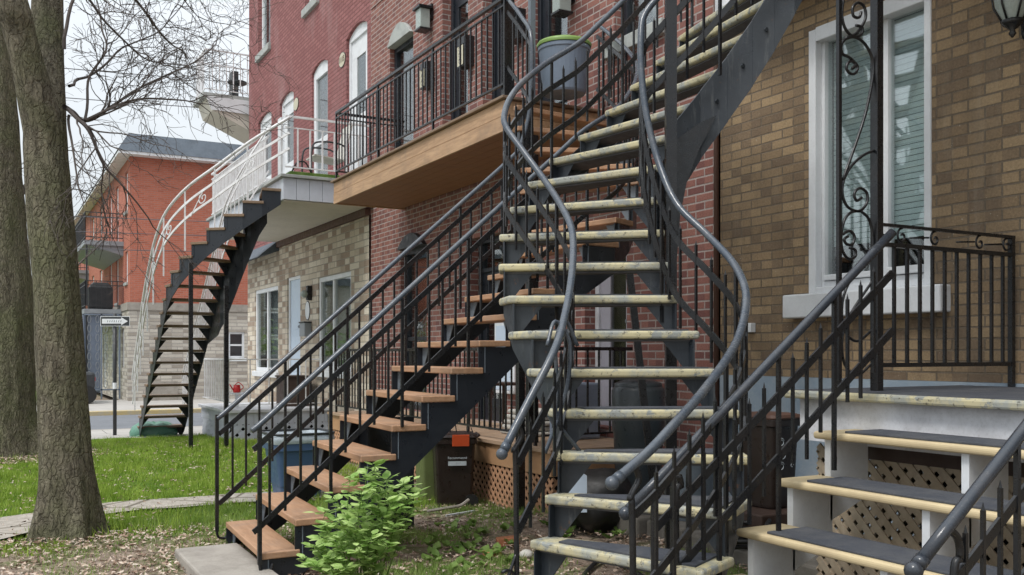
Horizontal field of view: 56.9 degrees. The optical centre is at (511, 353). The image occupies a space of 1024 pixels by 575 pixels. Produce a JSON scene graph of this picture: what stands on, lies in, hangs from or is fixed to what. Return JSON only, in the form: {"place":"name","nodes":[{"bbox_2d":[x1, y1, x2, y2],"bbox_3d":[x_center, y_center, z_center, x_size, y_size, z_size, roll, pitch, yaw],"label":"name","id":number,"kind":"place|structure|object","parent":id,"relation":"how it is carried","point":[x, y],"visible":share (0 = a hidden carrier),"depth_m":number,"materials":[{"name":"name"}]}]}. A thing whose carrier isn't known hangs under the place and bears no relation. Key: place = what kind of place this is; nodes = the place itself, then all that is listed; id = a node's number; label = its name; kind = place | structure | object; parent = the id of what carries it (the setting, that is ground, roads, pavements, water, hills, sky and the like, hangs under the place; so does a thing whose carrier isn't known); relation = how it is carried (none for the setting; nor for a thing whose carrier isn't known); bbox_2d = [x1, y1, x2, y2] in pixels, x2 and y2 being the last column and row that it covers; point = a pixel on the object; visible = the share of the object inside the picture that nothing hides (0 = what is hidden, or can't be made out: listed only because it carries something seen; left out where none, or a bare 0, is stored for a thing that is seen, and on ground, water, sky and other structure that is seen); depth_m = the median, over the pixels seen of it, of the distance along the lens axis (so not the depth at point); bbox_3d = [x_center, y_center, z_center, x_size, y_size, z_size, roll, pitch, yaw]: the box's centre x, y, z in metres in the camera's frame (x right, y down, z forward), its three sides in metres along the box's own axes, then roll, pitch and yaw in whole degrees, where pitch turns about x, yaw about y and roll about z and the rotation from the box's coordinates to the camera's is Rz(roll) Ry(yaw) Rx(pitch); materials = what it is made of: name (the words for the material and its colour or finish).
{"place":"outdoors","nodes":[
{"label":"outdoors","id":0,"kind":"place"},
{"bbox_2d":[66,97,190,106],"bbox_3d":[-16.202,-5.959,18.916,22.001,0.503,0.020,0,0,-29],"label":"overhead wire","id":1,"kind":"object","parent":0,"point":[137,103],"visible":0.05,"depth_m":22.75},
{"bbox_2d":[17,0,248,272],"label":"sky","id":2,"kind":"structure","parent":0,"point":[79,18],"materials":[{"name":"white"}]},
{"bbox_2d":[75,231,205,235],"bbox_3d":[-16.003,-3.450,23.714,19.801,0.322,0.020,0,0,-29],"label":"overhead wire","id":3,"kind":"object","parent":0,"point":[139,233],"visible":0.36,"depth_m":26.68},
{"bbox_2d":[74,216,208,221],"bbox_3d":[-15.955,-3.850,23.626,19.801,0.322,0.020,0,0,-29],"label":"overhead wire","id":4,"kind":"object","parent":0,"point":[142,219],"visible":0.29,"depth_m":26.71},
{"bbox_2d":[36,398,247,410],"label":"sidewalk","id":5,"kind":"structure","parent":0,"point":[101,405],"depth_m":30.90,"materials":[{"name":"concrete"}]},
{"bbox_2d":[86,372,96,403],"bbox_3d":[-15.137,0.845,30.815,2.800,1.590,1.820,0,0,-29],"label":"trash bin","id":6,"kind":"object","parent":5,"relation":"on","point":[91,380],"visible":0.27,"depth_m":30.62,"materials":[{"name":"black plastic"}]},
{"bbox_2d":[74,134,248,400],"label":"corner apartment block","id":7,"kind":"structure","parent":5,"relation":"on","point":[154,199],"depth_m":33.49,"materials":[{"name":"brick"}]},
{"bbox_2d":[88,282,111,308],"bbox_3d":[-14.843,-2.067,34.099,0.800,0.965,0.560,0,0,-29],"label":"covered barbecue","id":8,"kind":"object","parent":7,"relation":"on","point":[106,295],"visible":0.91,"depth_m":33.85,"materials":[{"name":"black fabric"}]},
{"bbox_2d":[82,314,119,398],"bbox_3d":[-14.659,0.117,33.767,1.250,3.045,0.100,0,0,-29],"label":"shed","id":9,"kind":"object","parent":7,"relation":"attached to","point":[93,345],"visible":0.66,"depth_m":33.70,"materials":[{"name":"grey plastic"}]},
{"bbox_2d":[105,335,105,386],"bbox_3d":[-16.817,0.300,39.271,0.080,2.200,1.000,0,0,-29],"label":"window","id":10,"kind":"structure","parent":7,"relation":"in","point":[105,335],"depth_m":39.62,"materials":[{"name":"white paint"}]},
{"bbox_2d":[118,329,118,366],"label":"window","id":11,"kind":"structure","parent":7,"relation":"in","point":[118,329],"depth_m":35.60,"materials":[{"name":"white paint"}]},
{"bbox_2d":[123,328,123,366],"bbox_3d":[-13.836,-0.200,33.892,0.080,1.400,0.700,0,0,-29],"label":"window","id":12,"kind":"structure","parent":7,"relation":"in","point":[123,328],"depth_m":34.17,"materials":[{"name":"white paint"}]},
{"bbox_2d":[123,252,127,285],"bbox_3d":[-13.593,-2.995,33.454,0.200,1.210,0.820,0,0,-29],"label":"window","id":13,"kind":"structure","parent":7,"relation":"in","point":[126,283],"depth_m":33.69,"materials":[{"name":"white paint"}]},
{"bbox_2d":[123,174,127,215],"bbox_3d":[-13.593,-5.645,33.454,0.200,1.510,0.820,0,0,-29],"label":"window","id":14,"kind":"structure","parent":7,"relation":"in","point":[124,214],"depth_m":33.69,"materials":[{"name":"white paint"}]},
{"bbox_2d":[229,332,246,360],"bbox_3d":[-10.075,-0.244,34.450,0.708,1.066,0.470,0,0,-29],"label":"window","id":15,"kind":"structure","parent":7,"relation":"in","point":[236,339],"depth_m":34.59,"materials":[{"name":"white paint"}]},
{"bbox_2d":[90,413,202,429],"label":"street","id":16,"kind":"structure","parent":0,"point":[106,422],"depth_m":24.77,"materials":[{"name":"grey asphalt"}]},
{"bbox_2d":[91,426,202,438],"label":"sidewalk","id":17,"kind":"structure","parent":0,"point":[100,434],"depth_m":19.39,"materials":[{"name":"concrete"}]},
{"bbox_2d":[100,313,129,434],"bbox_3d":[-7.552,0.474,18.036,0.560,2.469,0.096,0,0,0],"label":"street sign","id":18,"kind":"object","parent":17,"relation":"on","point":[114,320],"visible":0.94,"depth_m":18.01,"materials":[{"name":"black metal"}]},
{"bbox_2d":[129,421,177,436],"bbox_3d":[-6.464,1.382,17.074,0.836,0.316,0.544,0,0,-29],"label":"plastic tub","id":19,"kind":"object","parent":17,"relation":"on","point":[150,431],"visible":0.8,"depth_m":16.89,"materials":[{"name":"green plastic"}]},
{"bbox_2d":[131,116,289,449],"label":"curved staircase","id":20,"kind":"structure","parent":17,"relation":"on","point":[250,220],"depth_m":14.32,"materials":[{"name":"black metal"}]},
{"bbox_2d":[77,248,225,251],"bbox_3d":[-16.052,-2.962,23.801,19.801,0.296,0.020,0,0,-29],"label":"overhead wire","id":21,"kind":"object","parent":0,"point":[135,250],"visible":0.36,"depth_m":26.79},
{"bbox_2d":[65,68,248,83],"bbox_3d":[-16.008,-6.524,18.566,22.001,0.574,0.020,0,0,-29],"label":"overhead wire","id":22,"kind":"object","parent":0,"point":[141,74],"visible":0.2,"depth_m":22.48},
{"bbox_2d":[0,490,327,538],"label":"garden path","id":23,"kind":"structure","parent":0,"point":[14,522],"depth_m":8.59,"materials":[{"name":"grey concrete"}]},
{"bbox_2d":[262,428,334,495],"bbox_3d":[-2.081,1.065,9.150,0.628,0.630,0.628,0,0,-29],"label":"recycling tub","id":24,"kind":"object","parent":23,"relation":"on","point":[277,472],"visible":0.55,"depth_m":8.91,"materials":[{"name":"blue plastic"}]},
{"bbox_2d":[0,433,440,557],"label":"grass","id":25,"kind":"structure","parent":0,"point":[204,444],"depth_m":10.29,"materials":[{"name":"green plant"}]},
{"bbox_2d":[193,48,248,143],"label":"corner balcony","id":26,"kind":"structure","parent":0,"point":[240,132],"depth_m":21.24,"materials":[{"name":"white metal"}]},
{"bbox_2d":[229,71,238,95],"bbox_3d":[-6.489,-6.160,22.071,0.150,0.780,0.300,0,0,-29],"label":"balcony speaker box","id":27,"kind":"object","parent":26,"relation":"on","point":[236,77],"visible":0.45,"depth_m":21.95,"materials":[{"name":"black plastic"}]},
{"bbox_2d":[227,79,246,95],"bbox_3d":[-6.293,-5.990,21.666,0.440,0.440,0.433,0,0,-29],"label":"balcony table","id":28,"kind":"object","parent":26,"relation":"on","point":[237,83],"visible":0.77,"depth_m":21.64,"materials":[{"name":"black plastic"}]},
{"bbox_2d":[229,382,243,406],"bbox_3d":[-4.721,0.706,16.195,0.256,0.428,0.200,0,0,-29],"label":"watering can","id":29,"kind":"object","parent":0,"point":[236,389],"visible":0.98,"depth_m":16.16,"materials":[{"name":"red plastic"}]},
{"bbox_2d":[286,161,339,177],"bbox_3d":[-2.898,-2.713,14.098,0.900,0.261,0.230,0,0,-29],"label":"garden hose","id":30,"kind":"object","parent":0,"point":[311,174],"visible":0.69,"depth_m":13.94,"materials":[{"name":"green plastic"}]},
{"bbox_2d":[0,393,747,574],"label":"ground","id":31,"kind":"structure","parent":0,"point":[585,535],"depth_m":6.86,"materials":[{"name":"soil"}]},
{"bbox_2d":[0,0,274,458],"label":"tree","id":32,"kind":"object","parent":31,"relation":"on","point":[18,422],"visible":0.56,"depth_m":12.72,"materials":[{"name":"brown plant"}]},
{"bbox_2d":[89,408,200,415],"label":"kerb","id":33,"kind":"structure","parent":31,"relation":"on","point":[137,412],"depth_m":27.19,"materials":[{"name":"yellow paint"}]},
{"bbox_2d":[0,0,296,544],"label":"tree","id":34,"kind":"object","parent":31,"relation":"on","point":[69,502],"visible":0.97,"depth_m":7.14,"materials":[{"name":"brown plant"}]},
{"bbox_2d":[175,543,277,574],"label":"concrete pad","id":35,"kind":"object","parent":31,"relation":"on","point":[230,559],"visible":0.8,"depth_m":6.00,"materials":[{"name":"grey concrete"}]},
{"bbox_2d":[198,358,328,439],"bbox_3d":[-4.411,0.843,16.672,1.730,1.515,2.360,0,0,-29],"label":"white porch","id":36,"kind":"object","parent":31,"relation":"on","point":[209,411],"visible":0.57,"depth_m":15.95,"materials":[{"name":"grey"}]},
{"bbox_2d":[275,375,308,406],"bbox_3d":[-3.851,0.654,16.693,0.490,0.528,0.690,0,0,-29],"label":"wooden box","id":37,"kind":"object","parent":36,"relation":"on","point":[292,382],"visible":0.42,"depth_m":16.44,"materials":[{"name":"brown wood"}]},
{"bbox_2d":[248,0,370,429],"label":"painted brick house","id":38,"kind":"structure","parent":31,"relation":"on","point":[309,43],"depth_m":17.14,"materials":[{"name":"brick"}]},
{"bbox_2d":[255,0,270,62],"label":"window","id":39,"kind":"structure","parent":38,"relation":"in","point":[266,44],"depth_m":20.20,"materials":[{"name":"white paint"}]},
{"bbox_2d":[252,286,278,377],"bbox_3d":[-5.098,-0.435,19.696,0.160,1.850,1.970,0,0,-29],"label":"window","id":40,"kind":"structure","parent":38,"relation":"in","point":[267,298],"depth_m":19.82,"materials":[{"name":"white paint"}]},
{"bbox_2d":[261,112,270,184],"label":"door","id":41,"kind":"structure","parent":38,"relation":"in","point":[267,118],"depth_m":20.03,"materials":[{"name":"white paint"}]},
{"bbox_2d":[206,115,368,241],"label":"white balcony","id":42,"kind":"structure","parent":38,"relation":"attached to","point":[306,203],"depth_m":14.81,"materials":[{"name":"grey metal"}]},
{"bbox_2d":[301,125,352,174],"bbox_3d":[-2.839,-3.054,14.547,0.681,0.952,0.508,0,0,-29],"label":"patio chair","id":43,"kind":"object","parent":42,"relation":"on","point":[317,158],"visible":0.5,"depth_m":14.53,"materials":[{"name":"fabric"}]},
{"bbox_2d":[282,92,293,173],"bbox_3d":[-4.331,-3.833,18.499,0.138,2.506,0.987,0,0,-29],"label":"door","id":44,"kind":"structure","parent":38,"relation":"in","point":[287,106],"depth_m":18.63,"materials":[{"name":"white paint"}]},
{"bbox_2d":[289,275,299,374],"bbox_3d":[-4.086,-0.480,17.955,0.139,1.960,0.878,0,0,-29],"label":"door","id":45,"kind":"structure","parent":38,"relation":"in","point":[294,282],"depth_m":18.06,"materials":[{"name":"white paint"}]},
{"bbox_2d":[293,97,298,110],"bbox_3d":[-4.081,-4.706,17.868,0.012,0.248,0.330,0,0,-29],"label":"wall lamp","id":46,"kind":"object","parent":38,"relation":"attached to","point":[296,104],"visible":1,"depth_m":17.83,"materials":[{"name":"white metal"}]},
{"bbox_2d":[299,321,311,336],"bbox_3d":[-3.726,-0.437,17.034,0.139,0.265,0.340,0,0,-29],"label":"mailbox","id":47,"kind":"object","parent":38,"relation":"attached to","point":[304,328],"visible":0.9,"depth_m":16.91,"materials":[{"name":"grey plastic"}]},
{"bbox_2d":[301,286,311,299],"bbox_3d":[-3.679,-1.078,16.888,0.199,0.260,0.140,0,0,-29],"label":"wall lamp","id":48,"kind":"object","parent":38,"relation":"attached to","point":[307,293],"visible":1,"depth_m":16.86,"materials":[{"name":"black metal"}]},
{"bbox_2d":[305,301,309,319],"bbox_3d":[-3.701,-0.774,17.122,0.012,0.358,0.286,0,0,-29],"label":"number plate","id":49,"kind":"object","parent":38,"relation":"attached to","point":[307,310],"visible":1,"depth_m":17.10,"materials":[{"name":"white paint"}]},
{"bbox_2d":[301,0,318,18],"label":"window","id":50,"kind":"structure","parent":38,"relation":"in","point":[312,4],"depth_m":17.00,"materials":[{"name":"white paint"}]},
{"bbox_2d":[314,60,327,173],"bbox_3d":[-3.312,-3.979,16.659,0.080,2.298,0.918,0,0,-29],"label":"door","id":51,"kind":"structure","parent":38,"relation":"in","point":[321,73],"depth_m":16.79,"materials":[{"name":"white paint"}]},
{"bbox_2d":[339,52,345,67],"bbox_3d":[-2.793,-4.823,15.541,0.017,0.248,0.330,0,0,-29],"label":"wall lamp","id":52,"kind":"object","parent":38,"relation":"attached to","point":[342,58],"visible":1,"depth_m":15.51,"materials":[{"name":"white metal"}]},
{"bbox_2d":[314,271,370,378],"bbox_3d":[-2.842,-0.455,15.915,0.440,1.730,1.830,0,0,-29],"label":"window","id":53,"kind":"structure","parent":38,"relation":"in","point":[334,290],"depth_m":15.94,"materials":[{"name":"glass"}]},
{"bbox_2d":[349,22,366,171],"bbox_3d":[-2.389,-3.896,14.996,0.139,2.631,0.972,0,0,-29],"label":"door","id":54,"kind":"structure","parent":38,"relation":"in","point":[358,40],"depth_m":15.16,"materials":[{"name":"white paint"}]},
{"bbox_2d":[296,459,429,574],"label":"leafy shrub","id":55,"kind":"object","parent":31,"relation":"on","point":[376,550],"visible":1,"depth_m":4.88,"materials":[{"name":"green plant"}]},
{"bbox_2d":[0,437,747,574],"bbox_3d":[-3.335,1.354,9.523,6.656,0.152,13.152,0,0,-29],"label":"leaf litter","id":56,"kind":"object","parent":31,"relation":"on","point":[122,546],"visible":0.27,"depth_m":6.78,"materials":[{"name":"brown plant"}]},
{"bbox_2d":[416,449,434,501],"bbox_3d":[-0.750,1.095,9.085,0.357,0.610,0.396,0,0,-18],"label":"wheeled bin","id":57,"kind":"object","parent":31,"relation":"on","point":[424,469],"visible":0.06,"depth_m":8.91,"materials":[{"name":"green plastic"}]},
{"bbox_2d":[215,0,639,574],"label":"wooden tread staircase","id":58,"kind":"structure","parent":31,"relation":"on","point":[378,430],"depth_m":6.74,"materials":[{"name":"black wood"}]},
{"bbox_2d":[427,499,469,512],"bbox_3d":[-0.548,1.335,8.282,0.411,0.094,0.069,0,0,-29],"label":"twig","id":59,"kind":"object","parent":31,"relation":"on","point":[450,507],"visible":1,"depth_m":8.25,"materials":[{"name":"wood"}]},
{"bbox_2d":[432,422,480,507],"bbox_3d":[-0.527,1.017,8.743,0.448,0.765,0.460,0,0,-9],"label":"wheeled bin","id":60,"kind":"object","parent":31,"relation":"on","point":[453,460],"visible":0.91,"depth_m":8.57,"materials":[{"name":"brown plastic"}]},
{"bbox_2d":[445,510,474,516],"bbox_3d":[-0.442,1.367,8.082,0.308,0.020,0.020,0,0,-42],"label":"white stick","id":61,"kind":"object","parent":31,"relation":"on","point":[453,514],"visible":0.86,"depth_m":8.06,"materials":[{"name":"paint"}]},
{"bbox_2d":[327,135,632,510],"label":"front deck","id":62,"kind":"structure","parent":31,"relation":"on","point":[493,474],"depth_m":8.72,"materials":[{"name":"brown wood"}]},
{"bbox_2d":[472,381,515,429],"bbox_3d":[-0.159,0.551,10.116,0.430,0.483,0.450,0,0,-29],"label":"folding table","id":63,"kind":"object","parent":62,"relation":"on","point":[503,397],"visible":0.23,"depth_m":10.36,"materials":[{"name":"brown wood"}]},
{"bbox_2d":[500,408,549,436],"bbox_3d":[0.245,0.671,9.283,0.530,0.242,0.560,0,0,-29],"label":"cardboard stack","id":64,"kind":"object","parent":62,"relation":"on","point":[547,425],"visible":0.23,"depth_m":9.19,"materials":[{"name":"cardboard"}]},
{"bbox_2d":[550,382,599,439],"bbox_3d":[0.586,0.533,8.843,0.360,0.520,0.340,0,0,-29],"label":"storage box","id":65,"kind":"object","parent":62,"relation":"on","point":[582,396],"visible":0.2,"depth_m":8.72,"materials":[{"name":"grey plastic"}]},
{"bbox_2d":[496,535,519,546],"bbox_3d":[-0.035,1.373,6.915,0.196,0.055,0.106,0,0,-29],"label":"brick fragment","id":66,"kind":"object","parent":31,"relation":"on","point":[499,540],"visible":0.4,"depth_m":6.87,"materials":[{"name":"brown brick"}]},
{"bbox_2d":[421,517,626,572],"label":"weeds","id":67,"kind":"object","parent":31,"relation":"on","point":[436,547],"visible":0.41,"depth_m":6.73,"materials":[{"name":"green plant"}]},
{"bbox_2d":[519,549,533,559],"bbox_3d":[0.098,1.370,6.440,0.100,0.070,0.100,0,0,-29],"label":"pale stone","id":68,"kind":"object","parent":31,"relation":"on","point":[528,552],"visible":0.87,"depth_m":6.41,"materials":[{"name":"stone"}]},
{"bbox_2d":[371,0,719,466],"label":"brick row house","id":69,"kind":"structure","parent":31,"relation":"on","point":[397,41],"depth_m":11.18,"materials":[{"name":"red brick"}]},
{"bbox_2d":[394,37,412,148],"bbox_3d":[-1.465,-3.395,13.390,0.080,2.030,0.864,0,0,-29],"label":"door","id":70,"kind":"structure","parent":69,"relation":"in","point":[404,53],"depth_m":13.52,"materials":[{"name":"black paint"}]},
{"bbox_2d":[407,246,426,409],"bbox_3d":[-1.256,-0.335,13.012,0.080,2.230,0.915,0,0,-29],"label":"door","id":71,"kind":"structure","parent":69,"relation":"in","point":[422,261],"depth_m":13.08,"materials":[{"name":"black paint"}]},
{"bbox_2d":[412,3,432,33],"bbox_3d":[-1.160,-4.398,12.384,0.219,0.356,0.230,0,0,-29],"label":"wall lamp","id":72,"kind":"object","parent":69,"relation":"attached to","point":[424,15],"visible":1,"depth_m":12.32,"materials":[{"name":"white metal"}]},
{"bbox_2d":[420,60,430,90],"bbox_3d":[-1.120,-3.639,12.398,0.136,0.340,0.212,0,0,-29],"label":"mailbox","id":73,"kind":"object","parent":69,"relation":"attached to","point":[429,75],"visible":0.59,"depth_m":12.31,"materials":[{"name":"black metal"}]},
{"bbox_2d":[451,0,467,119],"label":"door","id":74,"kind":"structure","parent":69,"relation":"in","point":[459,8],"depth_m":12.08,"materials":[{"name":"black paint"}]},
{"bbox_2d":[330,0,600,209],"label":"wooden balcony","id":75,"kind":"structure","parent":69,"relation":"attached to","point":[463,150],"depth_m":10.17,"materials":[{"name":"brown wood"}]},
{"bbox_2d":[537,35,591,99],"bbox_3d":[0.469,-2.572,8.504,0.496,0.500,0.496,0,0,-29],"label":"lidded bin","id":76,"kind":"object","parent":75,"relation":"on","point":[548,47],"visible":0.81,"depth_m":8.33,"materials":[{"name":"grey plastic"}]},
{"bbox_2d":[457,35,473,69],"bbox_3d":[-0.567,-3.624,11.400,0.136,0.360,0.232,0,0,-29],"label":"mailbox","id":77,"kind":"object","parent":69,"relation":"attached to","point":[467,52],"visible":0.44,"depth_m":11.32,"materials":[{"name":"black metal"}]},
{"bbox_2d":[479,235,503,421],"bbox_3d":[-0.138,-0.290,11.119,0.100,2.180,0.933,0,0,-29],"label":"door","id":78,"kind":"structure","parent":69,"relation":"in","point":[489,333],"depth_m":11.35,"materials":[{"name":"black paint"}]},
{"bbox_2d":[492,0,500,99],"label":"door","id":79,"kind":"structure","parent":69,"relation":"in","point":[496,93],"depth_m":11.15,"materials":[{"name":"black paint"}]},
{"bbox_2d":[495,323,515,393],"bbox_3d":[-0.072,0.050,10.582,0.042,0.800,0.459,0,0,-29],"label":"window","id":80,"kind":"structure","parent":69,"relation":"in","point":[499,327],"depth_m":10.60,"materials":[{"name":"white paint"}]},
{"bbox_2d":[514,7,525,44],"bbox_3d":[0.040,-3.564,10.306,0.136,0.340,0.212,0,0,-29],"label":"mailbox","id":81,"kind":"object","parent":69,"relation":"attached to","point":[518,19],"visible":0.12,"depth_m":10.22,"materials":[{"name":"black metal"}]},
{"bbox_2d":[538,0,567,103],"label":"door","id":82,"kind":"structure","parent":69,"relation":"in","point":[548,25],"depth_m":10.14,"materials":[{"name":"black paint"}]},
{"bbox_2d":[551,0,574,18],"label":"wall lamp","id":83,"kind":"object","parent":69,"relation":"attached to","point":[561,8],"visible":1,"depth_m":9.34,"materials":[{"name":"white metal"}]},
{"bbox_2d":[595,229,626,425],"bbox_3d":[1.011,-0.250,9.007,0.139,1.900,0.693,0,0,-29],"label":"door","id":84,"kind":"structure","parent":69,"relation":"in","point":[605,317],"depth_m":9.12,"materials":[{"name":"white glass"}]},
{"bbox_2d":[605,0,664,60],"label":"window","id":85,"kind":"structure","parent":69,"relation":"in","point":[628,5],"depth_m":8.66,"materials":[{"name":"black paint"}]},
{"bbox_2d":[569,474,586,511],"bbox_3d":[0.452,0.940,6.566,0.139,0.320,0.058,0,0,-2],"label":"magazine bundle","id":86,"kind":"object","parent":31,"relation":"on","point":[580,485],"visible":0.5,"depth_m":6.54,"materials":[{"name":"white paper"}]},
{"bbox_2d":[556,468,631,533],"bbox_3d":[0.612,1.112,7.202,0.675,0.497,0.608,0,0,-29],"label":"black bag","id":87,"kind":"object","parent":31,"relation":"on","point":[590,521],"visible":0.45,"depth_m":6.98,"materials":[{"name":"plastic"}]},
{"bbox_2d":[581,562,643,574],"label":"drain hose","id":88,"kind":"object","parent":31,"relation":"on","point":[590,567],"visible":0.34,"depth_m":5.92,"materials":[{"name":"black rubber"}]},
{"bbox_2d":[611,380,664,494],"bbox_3d":[1.014,0.775,7.600,0.430,1.130,0.430,0,0,-29],"label":"rubbish bin","id":89,"kind":"object","parent":31,"relation":"on","point":[628,434],"visible":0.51,"depth_m":7.43,"materials":[{"name":"grey plastic"}]},
{"bbox_2d":[496,0,801,574],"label":"spiral staircase","id":90,"kind":"structure","parent":31,"relation":"on","point":[684,142],"depth_m":5.27,"materials":[{"name":"black metal"}]},
{"bbox_2d":[609,491,863,574],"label":"stone ledge","id":91,"kind":"object","parent":31,"relation":"on","point":[809,567],"visible":0.06,"depth_m":6.42,"materials":[{"name":"grey stone"}]},
{"bbox_2d":[679,466,712,520],"bbox_3d":[1.305,0.970,6.900,0.420,0.460,0.420,0,0,-29],"label":"metal planter","id":92,"kind":"object","parent":91,"relation":"on","point":[696,471],"visible":0.05,"depth_m":6.73,"materials":[{"name":"grey metal"}]},
{"bbox_2d":[742,506,786,538],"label":"timber block","id":93,"kind":"structure","parent":91,"relation":"on","point":[761,516],"depth_m":5.82,"materials":[{"name":"brown wood"}]},
{"bbox_2d":[735,518,771,548],"bbox_3d":[1.393,1.089,5.696,0.430,0.170,0.361,0,0,-29],"label":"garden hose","id":94,"kind":"object","parent":93,"relation":"on","point":[742,542],"visible":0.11,"depth_m":5.55,"materials":[{"name":"black rubber"}]},
{"bbox_2d":[738,411,799,508],"bbox_3d":[1.668,0.680,6.107,0.311,0.600,0.330,0,0,-35],"label":"wheeled bin","id":95,"kind":"object","parent":93,"relation":"on","point":[788,469],"visible":0.38,"depth_m":5.99,"materials":[{"name":"brown plastic"}]},
{"bbox_2d":[618,229,1023,574],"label":"white wooden steps","id":96,"kind":"structure","parent":31,"relation":"on","point":[981,509],"depth_m":4.04,"materials":[{"name":"beige paint"}]},
{"bbox_2d":[720,0,1023,538],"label":"tan brick house","id":97,"kind":"structure","parent":31,"relation":"on","point":[953,114],"depth_m":6.22,"materials":[{"name":"brown brick"}]},
{"bbox_2d":[714,0,718,406],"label":"drain pipe","id":98,"kind":"object","parent":97,"relation":"attached to","point":[716,236],"depth_m":7.51,"materials":[{"name":"black metal"}]},
{"bbox_2d":[715,0,729,10],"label":"balcony","id":99,"kind":"structure","parent":97,"relation":"attached to","point":[724,2],"depth_m":7.09,"materials":[{"name":"white"}]},
{"bbox_2d":[748,323,755,331],"bbox_3d":[1.812,-0.194,7.199,0.049,0.070,0.070,0,0,-29],"label":"junction box","id":100,"kind":"object","parent":97,"relation":"attached to","point":[751,327],"visible":0.71,"depth_m":7.17,"materials":[{"name":"white paint"}]},
{"bbox_2d":[783,0,950,318],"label":"window","id":101,"kind":"structure","parent":97,"relation":"in","point":[907,24],"depth_m":6.37,"materials":[{"name":"white paint"}]},
{"bbox_2d":[991,0,1023,39],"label":"lantern","id":102,"kind":"object","parent":97,"relation":"attached to","point":[1009,14],"visible":1,"depth_m":5.11,"materials":[{"name":"black metal"}]},
{"bbox_2d":[784,385,1023,574],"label":"porch landing","id":103,"kind":"object","parent":31,"relation":"on","point":[995,412],"visible":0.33,"depth_m":4.46,"materials":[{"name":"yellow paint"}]},
{"bbox_2d":[836,0,882,390],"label":"wrought iron column","id":104,"kind":"structure","parent":103,"relation":"on","point":[875,101],"depth_m":4.77,"materials":[{"name":"black metal"}]},
{"bbox_2d":[883,223,1015,386],"bbox_3d":[2.338,-0.236,5.069,1.135,0.853,0.028,0,0,-29],"label":"porch railing","id":105,"kind":"object","parent":103,"relation":"on","point":[1010,254],"visible":0.96,"depth_m":5.10,"materials":[{"name":"black metal"}]},
{"bbox_2d":[37,489,798,574],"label":"yard grass","id":106,"kind":"structure","parent":0,"point":[499,561],"depth_m":7.03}
]}

